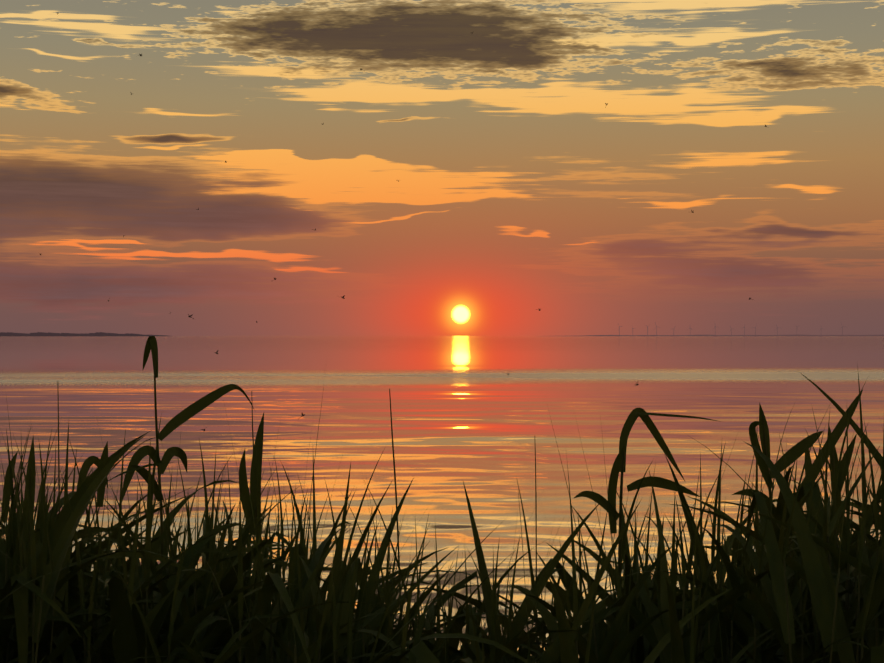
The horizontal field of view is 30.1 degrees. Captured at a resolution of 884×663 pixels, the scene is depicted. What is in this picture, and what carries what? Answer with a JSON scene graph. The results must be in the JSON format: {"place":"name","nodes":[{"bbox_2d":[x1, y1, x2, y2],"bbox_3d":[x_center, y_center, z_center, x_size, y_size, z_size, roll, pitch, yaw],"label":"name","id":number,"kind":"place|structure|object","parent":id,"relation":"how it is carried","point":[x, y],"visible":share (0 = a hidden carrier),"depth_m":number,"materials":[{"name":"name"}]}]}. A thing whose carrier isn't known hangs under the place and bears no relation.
{"place":"outdoors","nodes":[
{"label":"outdoors","id":0,"kind":"place"},
{"bbox_2d":[0,332,166,335],"bbox_3d":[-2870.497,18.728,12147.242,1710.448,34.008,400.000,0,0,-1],"label":"shore","id":1,"kind":"structure","parent":0,"point":[59,334],"depth_m":11975.95,"materials":[{"name":"purple"}]},
{"bbox_2d":[0,336,883,657],"bbox_3d":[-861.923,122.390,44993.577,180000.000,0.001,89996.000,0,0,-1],"label":"lake water","id":2,"kind":"structure","parent":0,"point":[478,420],"depth_m":56.32,"materials":[{"name":"liquid"}]},
{"bbox_2d":[0,0,883,335],"label":"sky","id":3,"kind":"structure","parent":0,"point":[518,192],"materials":[{"name":"orange"}]},
{"bbox_2d":[586,334,883,335],"bbox_3d":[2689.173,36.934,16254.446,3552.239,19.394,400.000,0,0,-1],"label":"shore","id":4,"kind":"structure","parent":0,"point":[735,335],"depth_m":16083.31,"materials":[{"name":"purple"}]},
{"bbox_3d":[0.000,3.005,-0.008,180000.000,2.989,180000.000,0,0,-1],"label":"ground","id":5,"kind":"structure","parent":0,"visible":0},
{"bbox_2d":[1,336,862,660],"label":"tall reeds","id":6,"kind":"object","parent":5,"relation":"on","point":[619,464],"visible":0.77,"depth_m":3.46,"materials":[{"name":"green plant"}]},
{"bbox_2d":[0,364,883,662],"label":"grass","id":7,"kind":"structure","parent":5,"relation":"on","point":[796,588],"depth_m":2.71,"materials":[{"name":"green plant"}]}
]}

